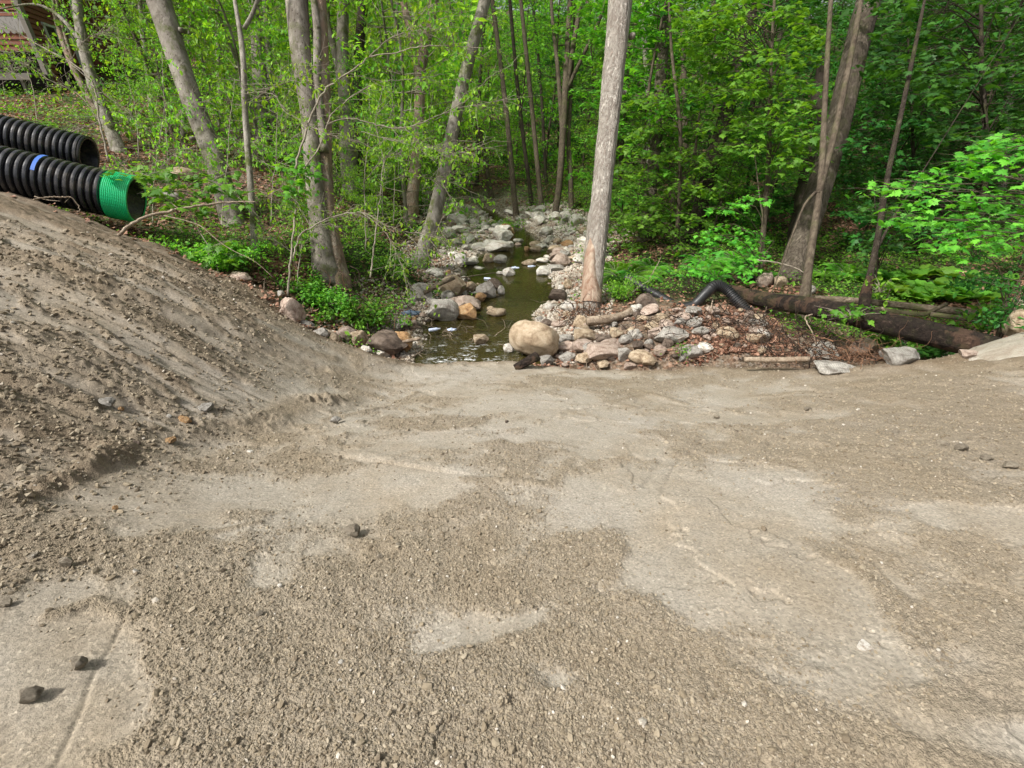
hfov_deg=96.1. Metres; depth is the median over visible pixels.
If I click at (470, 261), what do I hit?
rock
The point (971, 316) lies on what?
shrub
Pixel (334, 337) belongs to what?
rock
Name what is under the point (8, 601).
sand stone
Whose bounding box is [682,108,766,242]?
maple sapling
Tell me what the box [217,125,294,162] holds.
log
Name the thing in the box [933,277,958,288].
broad leaved plant
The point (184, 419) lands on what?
sand stone
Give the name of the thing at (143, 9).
beech sapling
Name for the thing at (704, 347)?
rock
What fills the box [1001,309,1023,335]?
rock
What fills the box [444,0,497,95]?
beech sapling
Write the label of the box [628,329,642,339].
rock
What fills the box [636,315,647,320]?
stone
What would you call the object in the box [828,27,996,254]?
shaded maple
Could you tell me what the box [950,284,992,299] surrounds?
broad leaved plant
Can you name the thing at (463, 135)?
understory tree
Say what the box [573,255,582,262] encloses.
stone
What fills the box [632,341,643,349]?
stone
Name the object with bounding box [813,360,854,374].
rock
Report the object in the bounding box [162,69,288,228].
beech sapling
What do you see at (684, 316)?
stone
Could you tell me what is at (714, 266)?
fern
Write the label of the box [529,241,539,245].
rock
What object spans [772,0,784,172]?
tree
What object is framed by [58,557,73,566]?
sand stone
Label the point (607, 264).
fern
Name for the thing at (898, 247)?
maple sapling
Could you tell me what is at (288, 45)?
understory tree
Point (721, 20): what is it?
maple tree
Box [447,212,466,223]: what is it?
stone
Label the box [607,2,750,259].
maple tree
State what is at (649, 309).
stone
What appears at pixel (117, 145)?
tree
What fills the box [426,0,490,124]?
beech sapling
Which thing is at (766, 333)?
rock
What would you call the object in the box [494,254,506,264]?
rock
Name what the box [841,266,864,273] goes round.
broad leaved plant
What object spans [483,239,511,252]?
rock
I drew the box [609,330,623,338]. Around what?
stone
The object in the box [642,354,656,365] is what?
stone
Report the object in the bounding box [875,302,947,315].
log
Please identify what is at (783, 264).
stick
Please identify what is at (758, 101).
shaded maple
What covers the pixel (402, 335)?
rock
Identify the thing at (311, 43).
understory tree
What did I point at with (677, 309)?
stone
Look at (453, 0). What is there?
sky
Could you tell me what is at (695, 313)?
stone
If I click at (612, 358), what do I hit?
stone
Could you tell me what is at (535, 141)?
tree
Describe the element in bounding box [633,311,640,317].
stone
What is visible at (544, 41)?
understory tree
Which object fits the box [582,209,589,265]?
tree
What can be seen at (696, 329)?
stone
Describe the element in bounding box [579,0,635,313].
tree
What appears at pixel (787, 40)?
shaded maple
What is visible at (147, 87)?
beech sapling
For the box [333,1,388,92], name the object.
understory tree
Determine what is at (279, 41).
beech sapling
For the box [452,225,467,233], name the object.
stone
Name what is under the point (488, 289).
rock
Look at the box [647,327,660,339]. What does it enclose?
rock
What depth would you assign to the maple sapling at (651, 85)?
27.43 m
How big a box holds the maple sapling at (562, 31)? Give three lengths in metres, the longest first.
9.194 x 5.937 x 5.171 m
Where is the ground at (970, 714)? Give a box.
[0,192,1023,767]
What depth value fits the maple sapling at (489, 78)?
30.39 m
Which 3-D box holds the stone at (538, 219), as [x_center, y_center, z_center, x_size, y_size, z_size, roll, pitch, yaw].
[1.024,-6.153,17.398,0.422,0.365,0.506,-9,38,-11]
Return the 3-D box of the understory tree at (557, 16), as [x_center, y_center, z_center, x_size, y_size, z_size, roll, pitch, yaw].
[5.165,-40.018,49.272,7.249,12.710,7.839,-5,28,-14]
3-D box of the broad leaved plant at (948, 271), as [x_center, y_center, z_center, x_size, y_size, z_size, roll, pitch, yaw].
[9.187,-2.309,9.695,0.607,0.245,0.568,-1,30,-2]
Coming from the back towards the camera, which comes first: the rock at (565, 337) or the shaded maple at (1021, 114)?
the shaded maple at (1021, 114)
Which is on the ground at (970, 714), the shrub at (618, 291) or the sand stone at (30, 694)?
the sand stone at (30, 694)
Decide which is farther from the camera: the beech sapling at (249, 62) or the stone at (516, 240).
the beech sapling at (249, 62)
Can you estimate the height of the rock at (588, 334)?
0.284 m
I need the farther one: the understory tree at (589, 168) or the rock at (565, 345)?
the understory tree at (589, 168)
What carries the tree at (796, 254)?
on the forest floor
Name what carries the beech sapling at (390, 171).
on the forest floor
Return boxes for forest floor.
[0,0,1023,370]
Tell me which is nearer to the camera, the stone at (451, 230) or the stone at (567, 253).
the stone at (567, 253)
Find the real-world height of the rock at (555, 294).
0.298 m
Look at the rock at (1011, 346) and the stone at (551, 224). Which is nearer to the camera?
the rock at (1011, 346)
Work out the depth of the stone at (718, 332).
7.65 m
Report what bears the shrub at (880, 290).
on the forest floor
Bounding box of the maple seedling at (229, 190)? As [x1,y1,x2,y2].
[176,160,265,217]
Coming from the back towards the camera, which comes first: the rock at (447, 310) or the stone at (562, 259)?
the stone at (562, 259)
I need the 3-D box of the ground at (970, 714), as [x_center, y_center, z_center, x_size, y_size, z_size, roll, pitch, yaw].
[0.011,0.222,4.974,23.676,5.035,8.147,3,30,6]
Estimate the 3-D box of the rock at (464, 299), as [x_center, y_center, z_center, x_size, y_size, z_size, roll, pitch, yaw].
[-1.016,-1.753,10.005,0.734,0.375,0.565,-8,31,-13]
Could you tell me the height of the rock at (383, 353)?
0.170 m
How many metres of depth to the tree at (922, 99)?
18.89 m
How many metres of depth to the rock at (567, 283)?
10.89 m
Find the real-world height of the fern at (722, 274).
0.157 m
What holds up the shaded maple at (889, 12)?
on the forest floor
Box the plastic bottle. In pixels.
[428,328,440,331]
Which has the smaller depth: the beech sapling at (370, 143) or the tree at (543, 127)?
the beech sapling at (370, 143)
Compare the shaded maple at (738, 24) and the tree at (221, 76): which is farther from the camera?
the shaded maple at (738, 24)
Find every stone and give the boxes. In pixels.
[0,597,12,606]
[19,685,44,703]
[26,551,40,559]
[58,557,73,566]
[71,656,87,670]
[98,397,115,405]
[165,436,176,442]
[178,415,191,422]
[197,402,213,411]
[255,610,263,616]
[330,416,340,422]
[343,523,359,536]
[412,236,419,243]
[426,296,434,304]
[434,271,443,277]
[442,227,456,238]
[443,205,462,213]
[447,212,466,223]
[448,251,457,257]
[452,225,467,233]
[452,239,461,244]
[453,253,465,264]
[461,244,469,249]
[462,233,474,243]
[469,218,479,224]
[471,266,495,276]
[477,260,487,265]
[481,225,490,229]
[492,229,512,240]
[495,225,510,229]
[505,209,512,214]
[512,238,523,244]
[525,211,531,218]
[525,251,541,258]
[530,211,546,218]
[533,215,544,224]
[534,205,545,211]
[535,243,547,250]
[539,226,552,235]
[547,211,560,220]
[548,222,555,226]
[550,253,570,266]
[553,238,560,243]
[560,211,570,217]
[560,250,570,255]
[562,214,570,222]
[568,214,584,226]
[572,315,585,326]
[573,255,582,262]
[575,352,592,362]
[577,236,585,244]
[578,227,586,233]
[596,359,608,367]
[607,356,615,361]
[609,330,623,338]
[618,334,632,343]
[624,362,635,369]
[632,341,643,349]
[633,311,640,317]
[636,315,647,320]
[640,303,658,315]
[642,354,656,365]
[643,320,658,329]
[643,343,653,348]
[654,313,669,323]
[654,344,666,355]
[672,307,683,312]
[676,312,692,320]
[685,306,701,315]
[686,319,701,327]
[691,326,708,335]
[702,334,710,339]
[704,306,720,314]
[716,326,738,339]
[746,333,765,342]
[748,324,764,331]
[749,319,767,325]
[757,347,765,353]
[857,639,873,650]
[890,430,899,434]
[936,440,949,445]
[954,443,968,450]
[980,454,993,460]
[1002,461,1019,467]
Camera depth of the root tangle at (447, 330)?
8.74 m
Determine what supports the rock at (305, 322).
on the graded ground
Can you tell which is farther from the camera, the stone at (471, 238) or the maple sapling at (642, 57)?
the maple sapling at (642, 57)
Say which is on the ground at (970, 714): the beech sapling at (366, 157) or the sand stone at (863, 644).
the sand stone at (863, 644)
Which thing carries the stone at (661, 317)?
on the forest floor
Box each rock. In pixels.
[155,192,180,201]
[171,167,194,179]
[230,271,252,280]
[277,290,284,296]
[279,297,306,322]
[300,320,314,328]
[314,327,328,337]
[329,333,339,340]
[337,326,355,341]
[350,330,368,346]
[361,345,372,352]
[365,329,407,355]
[377,350,389,356]
[390,317,410,328]
[395,331,412,351]
[409,283,432,300]
[409,320,418,328]
[425,267,442,275]
[427,299,458,323]
[440,275,466,296]
[441,290,454,298]
[450,295,480,309]
[457,303,476,321]
[458,257,478,264]
[466,281,476,291]
[470,242,484,250]
[473,334,488,345]
[475,292,486,302]
[476,281,495,299]
[482,253,494,263]
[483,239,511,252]
[486,308,505,316]
[487,278,502,289]
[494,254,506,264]
[498,285,504,295]
[502,223,513,237]
[502,267,514,277]
[503,343,513,352]
[509,320,559,355]
[522,259,536,265]
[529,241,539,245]
[529,246,541,252]
[536,258,548,262]
[536,266,551,276]
[540,355,553,366]
[541,318,551,325]
[543,302,553,309]
[547,245,563,252]
[548,264,563,271]
[548,289,566,300]
[549,247,566,260]
[551,320,566,327]
[558,340,574,350]
[559,334,573,343]
[559,352,575,361]
[560,240,573,246]
[560,300,578,310]
[563,279,571,288]
[572,338,592,351]
[574,329,595,341]
[579,325,588,328]
[583,342,618,359]
[595,334,611,341]
[601,338,620,347]
[618,348,629,361]
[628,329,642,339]
[628,349,650,363]
[631,304,642,311]
[636,293,658,306]
[644,339,653,343]
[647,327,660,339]
[654,326,688,342]
[658,319,674,328]
[661,338,673,347]
[674,317,685,324]
[678,344,703,357]
[678,356,684,361]
[697,342,712,352]
[743,310,753,321]
[756,273,773,286]
[757,328,772,339]
[774,276,787,287]
[808,341,839,360]
[811,285,816,293]
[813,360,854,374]
[848,338,877,354]
[873,349,883,360]
[879,346,919,365]
[958,349,977,358]
[969,332,1023,360]
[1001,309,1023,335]
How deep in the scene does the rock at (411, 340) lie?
7.89 m
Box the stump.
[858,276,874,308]
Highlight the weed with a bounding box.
[672,341,695,362]
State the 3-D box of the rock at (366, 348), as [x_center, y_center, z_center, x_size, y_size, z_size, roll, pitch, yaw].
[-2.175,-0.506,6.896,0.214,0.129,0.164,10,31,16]
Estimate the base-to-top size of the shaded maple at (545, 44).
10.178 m
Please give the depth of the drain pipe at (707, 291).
8.90 m
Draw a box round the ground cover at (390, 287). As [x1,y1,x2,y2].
[0,1,1023,354]
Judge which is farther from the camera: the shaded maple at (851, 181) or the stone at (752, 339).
the shaded maple at (851, 181)
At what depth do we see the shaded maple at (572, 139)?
28.62 m
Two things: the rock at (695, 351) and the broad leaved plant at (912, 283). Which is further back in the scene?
the broad leaved plant at (912, 283)
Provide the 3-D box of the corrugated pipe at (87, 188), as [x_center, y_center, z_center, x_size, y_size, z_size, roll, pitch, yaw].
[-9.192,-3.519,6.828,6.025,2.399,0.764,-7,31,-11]
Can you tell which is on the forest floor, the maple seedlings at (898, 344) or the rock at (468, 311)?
the maple seedlings at (898, 344)
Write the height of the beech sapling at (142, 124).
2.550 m
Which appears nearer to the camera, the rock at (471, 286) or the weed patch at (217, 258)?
the weed patch at (217, 258)
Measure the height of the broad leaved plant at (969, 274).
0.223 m
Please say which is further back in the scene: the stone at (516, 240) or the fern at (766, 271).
the stone at (516, 240)
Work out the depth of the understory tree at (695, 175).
13.46 m
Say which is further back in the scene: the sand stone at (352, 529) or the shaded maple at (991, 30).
the shaded maple at (991, 30)
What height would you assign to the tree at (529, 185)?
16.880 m
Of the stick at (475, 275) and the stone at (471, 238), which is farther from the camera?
the stone at (471, 238)
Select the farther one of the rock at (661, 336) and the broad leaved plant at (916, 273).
the broad leaved plant at (916, 273)
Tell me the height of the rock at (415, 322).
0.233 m
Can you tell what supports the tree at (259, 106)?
on the forest floor
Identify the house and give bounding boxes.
[0,0,128,94]
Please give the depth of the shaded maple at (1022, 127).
17.79 m
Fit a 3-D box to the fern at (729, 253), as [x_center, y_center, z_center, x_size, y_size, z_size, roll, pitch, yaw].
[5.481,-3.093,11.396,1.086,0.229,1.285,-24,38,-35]
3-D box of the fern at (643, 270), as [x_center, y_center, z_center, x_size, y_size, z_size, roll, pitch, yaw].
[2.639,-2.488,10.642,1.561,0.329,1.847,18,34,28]
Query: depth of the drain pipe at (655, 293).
9.55 m
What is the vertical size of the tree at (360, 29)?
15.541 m
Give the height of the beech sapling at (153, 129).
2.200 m
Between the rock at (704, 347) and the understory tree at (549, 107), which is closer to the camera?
the rock at (704, 347)
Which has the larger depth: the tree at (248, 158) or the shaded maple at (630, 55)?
the shaded maple at (630, 55)
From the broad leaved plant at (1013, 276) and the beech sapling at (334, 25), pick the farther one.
the beech sapling at (334, 25)
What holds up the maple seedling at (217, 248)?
on the forest floor
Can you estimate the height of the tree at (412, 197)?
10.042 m
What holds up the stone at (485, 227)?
on the forest floor
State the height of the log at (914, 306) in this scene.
0.668 m
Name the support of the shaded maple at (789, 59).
on the forest floor
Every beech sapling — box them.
[0,0,93,121]
[0,4,132,161]
[36,0,171,128]
[77,0,171,159]
[94,42,230,184]
[97,0,262,129]
[98,0,215,157]
[102,88,229,223]
[103,0,337,164]
[116,0,185,26]
[139,17,248,155]
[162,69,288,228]
[165,0,302,172]
[172,0,270,133]
[176,0,350,141]
[202,0,297,116]
[208,0,284,75]
[215,0,482,168]
[219,29,336,223]
[225,0,387,126]
[226,162,370,290]
[228,0,290,68]
[257,39,537,295]
[264,172,491,315]
[274,0,336,54]
[301,0,510,238]
[308,3,377,93]
[309,0,462,200]
[332,79,421,251]
[333,1,392,57]
[336,0,452,155]
[339,160,388,241]
[340,76,488,277]
[345,99,411,222]
[350,54,444,223]
[365,0,413,97]
[371,1,447,128]
[372,0,448,126]
[373,0,446,161]
[379,0,518,195]
[397,38,496,210]
[413,0,497,195]
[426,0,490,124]
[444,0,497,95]
[451,1,505,128]
[456,0,503,70]
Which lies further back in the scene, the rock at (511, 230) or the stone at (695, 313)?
the rock at (511, 230)
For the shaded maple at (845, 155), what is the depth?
23.18 m
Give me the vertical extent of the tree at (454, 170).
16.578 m
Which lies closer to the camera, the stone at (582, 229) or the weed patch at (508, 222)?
the stone at (582, 229)
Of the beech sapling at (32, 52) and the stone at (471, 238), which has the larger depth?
the stone at (471, 238)
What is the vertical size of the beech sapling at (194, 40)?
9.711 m
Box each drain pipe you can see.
[623,274,673,299]
[677,280,752,310]
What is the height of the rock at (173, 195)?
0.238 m
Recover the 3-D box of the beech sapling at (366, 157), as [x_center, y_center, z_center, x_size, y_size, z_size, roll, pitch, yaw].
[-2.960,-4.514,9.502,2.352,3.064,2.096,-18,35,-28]
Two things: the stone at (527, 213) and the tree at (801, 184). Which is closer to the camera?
the tree at (801, 184)
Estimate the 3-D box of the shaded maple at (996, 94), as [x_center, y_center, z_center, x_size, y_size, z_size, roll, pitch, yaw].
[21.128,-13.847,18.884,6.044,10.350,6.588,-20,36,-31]
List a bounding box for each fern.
[603,263,662,287]
[604,262,630,270]
[614,267,664,283]
[630,258,674,273]
[651,268,685,278]
[664,269,699,278]
[676,254,733,267]
[677,263,717,271]
[701,262,740,270]
[702,270,734,281]
[708,251,753,264]
[722,262,757,274]
[744,267,781,276]
[812,268,838,280]
[821,263,878,278]
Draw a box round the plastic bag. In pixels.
[401,309,420,315]
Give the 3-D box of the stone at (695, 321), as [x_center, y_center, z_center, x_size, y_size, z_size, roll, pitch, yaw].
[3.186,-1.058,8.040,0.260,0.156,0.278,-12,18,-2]
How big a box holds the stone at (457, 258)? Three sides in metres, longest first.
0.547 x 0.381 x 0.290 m
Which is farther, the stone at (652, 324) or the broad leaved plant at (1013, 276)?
the broad leaved plant at (1013, 276)
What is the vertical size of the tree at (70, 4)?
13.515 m
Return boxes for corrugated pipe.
[0,114,99,167]
[0,145,146,221]
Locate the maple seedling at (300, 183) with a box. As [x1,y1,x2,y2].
[271,150,328,217]
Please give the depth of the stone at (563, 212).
17.57 m
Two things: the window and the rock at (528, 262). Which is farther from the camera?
the window
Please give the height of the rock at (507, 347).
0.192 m
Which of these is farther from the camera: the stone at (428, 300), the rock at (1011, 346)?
the stone at (428, 300)
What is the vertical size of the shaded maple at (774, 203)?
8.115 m
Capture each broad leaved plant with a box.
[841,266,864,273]
[854,271,881,283]
[867,269,894,281]
[872,282,906,294]
[880,271,908,282]
[887,285,924,301]
[893,266,929,279]
[894,280,922,288]
[903,286,946,301]
[914,264,944,278]
[915,279,948,288]
[918,282,962,301]
[933,266,963,280]
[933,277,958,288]
[934,286,971,302]
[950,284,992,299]
[960,269,994,280]
[970,287,1004,302]
[986,272,1019,283]
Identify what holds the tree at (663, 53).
on the forest floor
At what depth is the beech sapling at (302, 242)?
8.09 m
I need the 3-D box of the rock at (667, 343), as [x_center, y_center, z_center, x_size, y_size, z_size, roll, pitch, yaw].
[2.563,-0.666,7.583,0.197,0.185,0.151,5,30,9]
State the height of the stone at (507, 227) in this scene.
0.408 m
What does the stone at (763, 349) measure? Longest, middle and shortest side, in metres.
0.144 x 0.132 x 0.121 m
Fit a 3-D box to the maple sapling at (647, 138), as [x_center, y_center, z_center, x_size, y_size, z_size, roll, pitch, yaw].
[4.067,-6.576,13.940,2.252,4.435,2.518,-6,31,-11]
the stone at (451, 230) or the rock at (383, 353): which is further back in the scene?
the stone at (451, 230)
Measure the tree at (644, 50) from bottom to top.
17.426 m
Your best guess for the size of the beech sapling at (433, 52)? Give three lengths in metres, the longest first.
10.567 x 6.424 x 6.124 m
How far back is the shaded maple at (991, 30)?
15.77 m
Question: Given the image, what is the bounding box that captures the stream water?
[414,218,540,364]
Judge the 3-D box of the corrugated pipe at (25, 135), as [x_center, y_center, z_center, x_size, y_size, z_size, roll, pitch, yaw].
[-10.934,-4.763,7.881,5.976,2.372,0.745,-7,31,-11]
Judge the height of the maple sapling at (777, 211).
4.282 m
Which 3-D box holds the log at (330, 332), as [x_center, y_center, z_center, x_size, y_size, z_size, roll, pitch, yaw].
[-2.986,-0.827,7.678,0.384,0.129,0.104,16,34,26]
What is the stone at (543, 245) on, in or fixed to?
on the forest floor
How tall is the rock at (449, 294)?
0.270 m
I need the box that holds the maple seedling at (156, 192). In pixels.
[99,161,218,256]
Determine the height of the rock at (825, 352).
0.311 m
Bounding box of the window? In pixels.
[41,22,63,54]
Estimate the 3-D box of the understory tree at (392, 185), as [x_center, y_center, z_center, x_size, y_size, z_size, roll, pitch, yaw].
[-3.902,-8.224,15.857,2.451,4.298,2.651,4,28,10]
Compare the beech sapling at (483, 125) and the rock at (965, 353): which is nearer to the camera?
the rock at (965, 353)
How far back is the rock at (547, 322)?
8.91 m
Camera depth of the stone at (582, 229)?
15.45 m
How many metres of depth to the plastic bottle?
8.75 m
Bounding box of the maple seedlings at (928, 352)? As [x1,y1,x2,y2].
[900,340,954,358]
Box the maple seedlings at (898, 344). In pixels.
[866,312,955,349]
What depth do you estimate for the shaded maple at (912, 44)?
26.48 m
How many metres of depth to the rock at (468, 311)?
9.40 m
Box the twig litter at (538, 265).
[6,73,1023,369]
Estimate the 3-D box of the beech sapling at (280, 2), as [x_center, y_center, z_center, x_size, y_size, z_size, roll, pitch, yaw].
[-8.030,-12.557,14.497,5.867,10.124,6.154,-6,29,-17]
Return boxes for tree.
[0,0,128,153]
[22,0,242,140]
[51,0,102,127]
[68,0,89,91]
[138,0,155,114]
[146,0,245,226]
[176,1,250,58]
[180,13,194,139]
[185,0,248,45]
[215,0,225,126]
[228,1,336,95]
[233,0,259,258]
[243,0,417,153]
[248,0,277,142]
[263,129,307,217]
[284,63,293,128]
[285,0,337,283]
[287,128,363,214]
[312,0,351,291]
[327,0,359,201]
[332,51,395,202]
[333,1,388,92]
[352,0,367,193]
[366,73,433,203]
[385,0,399,185]
[397,79,449,191]
[400,0,437,227]
[409,0,519,160]
[411,0,490,269]
[453,0,462,174]
[457,0,494,198]
[474,0,523,186]
[478,0,565,167]
[479,11,557,156]
[488,0,606,179]
[490,0,561,126]
[491,0,519,216]
[506,0,567,94]
[508,0,533,205]
[519,0,543,205]
[528,0,567,73]
[532,1,547,183]
[550,0,604,211]
[552,0,603,148]
[564,92,618,208]
[566,4,575,209]
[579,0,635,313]
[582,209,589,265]
[586,0,597,139]
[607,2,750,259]
[618,73,625,218]
[634,0,782,224]
[636,0,672,242]
[640,3,650,170]
[640,3,703,100]
[654,0,737,146]
[659,19,745,179]
[663,0,843,267]
[666,52,675,216]
[678,2,688,194]
[681,3,756,244]
[715,1,819,118]
[764,0,863,320]
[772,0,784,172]
[777,0,881,279]
[787,56,824,242]
[807,1,888,162]
[840,133,1023,271]
[866,0,1018,276]
[916,10,931,173]
[995,2,1014,201]
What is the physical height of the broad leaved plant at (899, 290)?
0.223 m
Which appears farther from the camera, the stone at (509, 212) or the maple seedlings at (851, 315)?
the stone at (509, 212)
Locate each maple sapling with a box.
[445,0,537,150]
[454,16,515,145]
[489,0,556,98]
[493,10,563,148]
[507,0,565,112]
[533,0,654,190]
[550,0,597,80]
[561,0,648,175]
[562,0,700,215]
[567,0,766,225]
[578,61,655,216]
[581,3,652,132]
[582,0,715,205]
[586,157,629,228]
[611,81,690,231]
[614,164,661,250]
[625,7,692,148]
[628,0,687,116]
[649,0,803,210]
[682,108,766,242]
[683,152,774,286]
[728,81,834,245]
[841,180,920,293]
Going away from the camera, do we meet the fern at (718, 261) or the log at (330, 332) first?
the log at (330, 332)
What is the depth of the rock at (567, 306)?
9.53 m
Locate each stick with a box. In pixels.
[33,196,80,215]
[117,192,268,273]
[410,345,430,358]
[461,272,495,278]
[652,341,707,351]
[751,259,811,295]
[804,314,815,344]
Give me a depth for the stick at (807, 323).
7.13 m
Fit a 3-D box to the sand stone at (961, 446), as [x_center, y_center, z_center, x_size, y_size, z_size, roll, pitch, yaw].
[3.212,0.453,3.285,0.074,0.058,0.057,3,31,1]
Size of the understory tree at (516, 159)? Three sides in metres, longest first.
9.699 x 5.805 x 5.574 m
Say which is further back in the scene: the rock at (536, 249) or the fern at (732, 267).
the rock at (536, 249)
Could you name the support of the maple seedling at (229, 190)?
on the forest floor
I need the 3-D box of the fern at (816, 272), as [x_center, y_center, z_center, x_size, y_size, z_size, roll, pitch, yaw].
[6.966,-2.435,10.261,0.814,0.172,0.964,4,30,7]
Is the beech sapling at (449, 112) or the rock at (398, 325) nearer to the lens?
the rock at (398, 325)
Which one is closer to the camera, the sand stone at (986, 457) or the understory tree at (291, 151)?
the sand stone at (986, 457)
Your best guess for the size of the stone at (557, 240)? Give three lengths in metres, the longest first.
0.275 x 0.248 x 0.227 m
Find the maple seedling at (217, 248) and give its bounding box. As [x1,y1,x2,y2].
[188,239,246,271]
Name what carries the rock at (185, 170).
on the forest floor
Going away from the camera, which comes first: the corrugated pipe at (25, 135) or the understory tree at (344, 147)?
the corrugated pipe at (25, 135)
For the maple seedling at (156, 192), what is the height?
1.364 m
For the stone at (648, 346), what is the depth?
7.58 m
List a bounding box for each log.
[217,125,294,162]
[325,328,341,340]
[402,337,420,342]
[423,276,454,294]
[586,307,633,325]
[722,276,801,284]
[729,285,1000,352]
[743,356,809,362]
[775,289,1020,315]
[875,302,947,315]
[930,312,999,323]
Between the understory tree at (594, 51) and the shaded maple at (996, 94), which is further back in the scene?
the understory tree at (594, 51)
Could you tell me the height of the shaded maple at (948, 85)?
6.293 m
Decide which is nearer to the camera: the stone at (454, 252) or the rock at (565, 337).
the rock at (565, 337)
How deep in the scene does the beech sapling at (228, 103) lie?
14.65 m
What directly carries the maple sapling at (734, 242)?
on the forest floor
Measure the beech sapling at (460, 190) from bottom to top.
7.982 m
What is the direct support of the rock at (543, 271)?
on the forest floor
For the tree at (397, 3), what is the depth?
17.74 m
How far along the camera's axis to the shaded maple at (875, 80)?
18.86 m
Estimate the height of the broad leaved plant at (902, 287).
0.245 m
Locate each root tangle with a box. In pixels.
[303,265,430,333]
[368,316,513,345]
[551,286,621,327]
[587,303,742,348]
[647,290,821,341]
[667,308,837,354]
[699,302,905,368]
[778,321,937,368]
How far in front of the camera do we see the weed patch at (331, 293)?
8.08 m
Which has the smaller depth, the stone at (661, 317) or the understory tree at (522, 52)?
the stone at (661, 317)
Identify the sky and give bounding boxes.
[453,0,995,20]
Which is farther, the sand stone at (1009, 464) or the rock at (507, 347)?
the rock at (507, 347)
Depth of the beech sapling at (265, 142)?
9.20 m
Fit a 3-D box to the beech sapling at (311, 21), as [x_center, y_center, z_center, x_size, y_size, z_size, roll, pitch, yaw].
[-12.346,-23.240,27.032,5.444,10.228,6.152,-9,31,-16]
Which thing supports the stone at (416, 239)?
on the forest floor
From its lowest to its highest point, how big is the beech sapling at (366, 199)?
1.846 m
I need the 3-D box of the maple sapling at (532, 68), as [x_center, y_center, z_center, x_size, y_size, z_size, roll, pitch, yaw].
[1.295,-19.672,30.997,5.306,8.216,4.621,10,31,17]
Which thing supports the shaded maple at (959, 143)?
on the forest floor
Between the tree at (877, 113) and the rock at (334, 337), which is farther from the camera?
the tree at (877, 113)
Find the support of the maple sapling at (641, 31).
on the forest floor
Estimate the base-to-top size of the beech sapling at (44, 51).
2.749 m
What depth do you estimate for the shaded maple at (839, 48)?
15.12 m
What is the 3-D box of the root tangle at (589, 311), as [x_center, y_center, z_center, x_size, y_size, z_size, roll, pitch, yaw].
[1.432,-1.446,8.927,1.544,0.686,1.256,0,30,0]
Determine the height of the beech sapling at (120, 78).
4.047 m
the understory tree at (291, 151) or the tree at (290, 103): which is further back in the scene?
the tree at (290, 103)
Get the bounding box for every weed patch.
[145,232,272,271]
[254,265,356,312]
[280,260,415,330]
[344,233,435,283]
[479,215,525,229]
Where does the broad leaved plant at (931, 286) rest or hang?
on the forest floor
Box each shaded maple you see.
[510,4,564,87]
[517,12,599,168]
[529,0,602,126]
[554,19,603,155]
[576,22,656,172]
[641,0,736,167]
[668,0,835,226]
[687,0,849,191]
[696,2,785,108]
[698,0,827,166]
[710,0,822,142]
[725,56,842,227]
[741,0,835,153]
[749,0,818,103]
[761,6,927,209]
[785,0,937,195]
[786,0,842,61]
[786,2,865,130]
[799,0,898,130]
[799,0,940,176]
[816,3,892,75]
[828,0,1009,219]
[828,11,924,166]
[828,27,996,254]
[828,79,974,255]
[836,0,1023,258]
[837,0,973,188]
[850,0,1023,201]
[858,0,1023,195]
[865,0,956,114]
[871,0,1023,222]
[883,69,1023,235]
[896,3,1020,166]
[899,0,1023,178]
[926,3,1023,200]
[936,0,1023,168]
[960,44,1023,220]
[981,43,1023,176]
[984,175,1023,275]
[990,96,1023,181]
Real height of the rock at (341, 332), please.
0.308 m
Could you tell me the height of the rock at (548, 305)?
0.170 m
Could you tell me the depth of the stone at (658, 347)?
7.38 m
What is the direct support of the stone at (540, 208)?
on the forest floor
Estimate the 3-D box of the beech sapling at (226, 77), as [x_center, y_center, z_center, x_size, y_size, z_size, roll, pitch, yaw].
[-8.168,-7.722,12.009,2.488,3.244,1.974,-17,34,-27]
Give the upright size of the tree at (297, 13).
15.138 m
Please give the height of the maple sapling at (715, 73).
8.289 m
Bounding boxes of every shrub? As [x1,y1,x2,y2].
[603,261,657,302]
[630,261,732,302]
[865,272,909,306]
[941,247,1023,337]
[951,287,1009,334]
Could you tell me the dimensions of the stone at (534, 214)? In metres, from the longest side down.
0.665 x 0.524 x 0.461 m
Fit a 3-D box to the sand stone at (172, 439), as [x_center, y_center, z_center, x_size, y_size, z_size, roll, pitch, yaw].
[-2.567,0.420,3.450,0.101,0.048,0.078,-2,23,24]
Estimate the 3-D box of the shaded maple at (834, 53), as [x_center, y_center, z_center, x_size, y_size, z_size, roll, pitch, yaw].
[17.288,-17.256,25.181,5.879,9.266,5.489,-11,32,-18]
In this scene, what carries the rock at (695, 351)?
on the forest floor
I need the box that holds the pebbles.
[320,184,637,366]
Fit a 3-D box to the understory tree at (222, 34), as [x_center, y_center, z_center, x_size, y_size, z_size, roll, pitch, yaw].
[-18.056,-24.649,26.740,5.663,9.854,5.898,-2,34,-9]
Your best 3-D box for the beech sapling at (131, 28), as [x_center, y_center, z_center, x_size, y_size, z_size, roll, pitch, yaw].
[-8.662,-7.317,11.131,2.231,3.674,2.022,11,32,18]
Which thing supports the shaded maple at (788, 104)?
on the forest floor
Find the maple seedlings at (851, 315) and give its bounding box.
[817,302,885,328]
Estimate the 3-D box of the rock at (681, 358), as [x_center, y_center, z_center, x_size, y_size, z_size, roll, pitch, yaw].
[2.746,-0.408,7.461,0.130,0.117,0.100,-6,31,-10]
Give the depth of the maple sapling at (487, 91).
27.60 m
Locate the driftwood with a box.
[513,352,539,369]

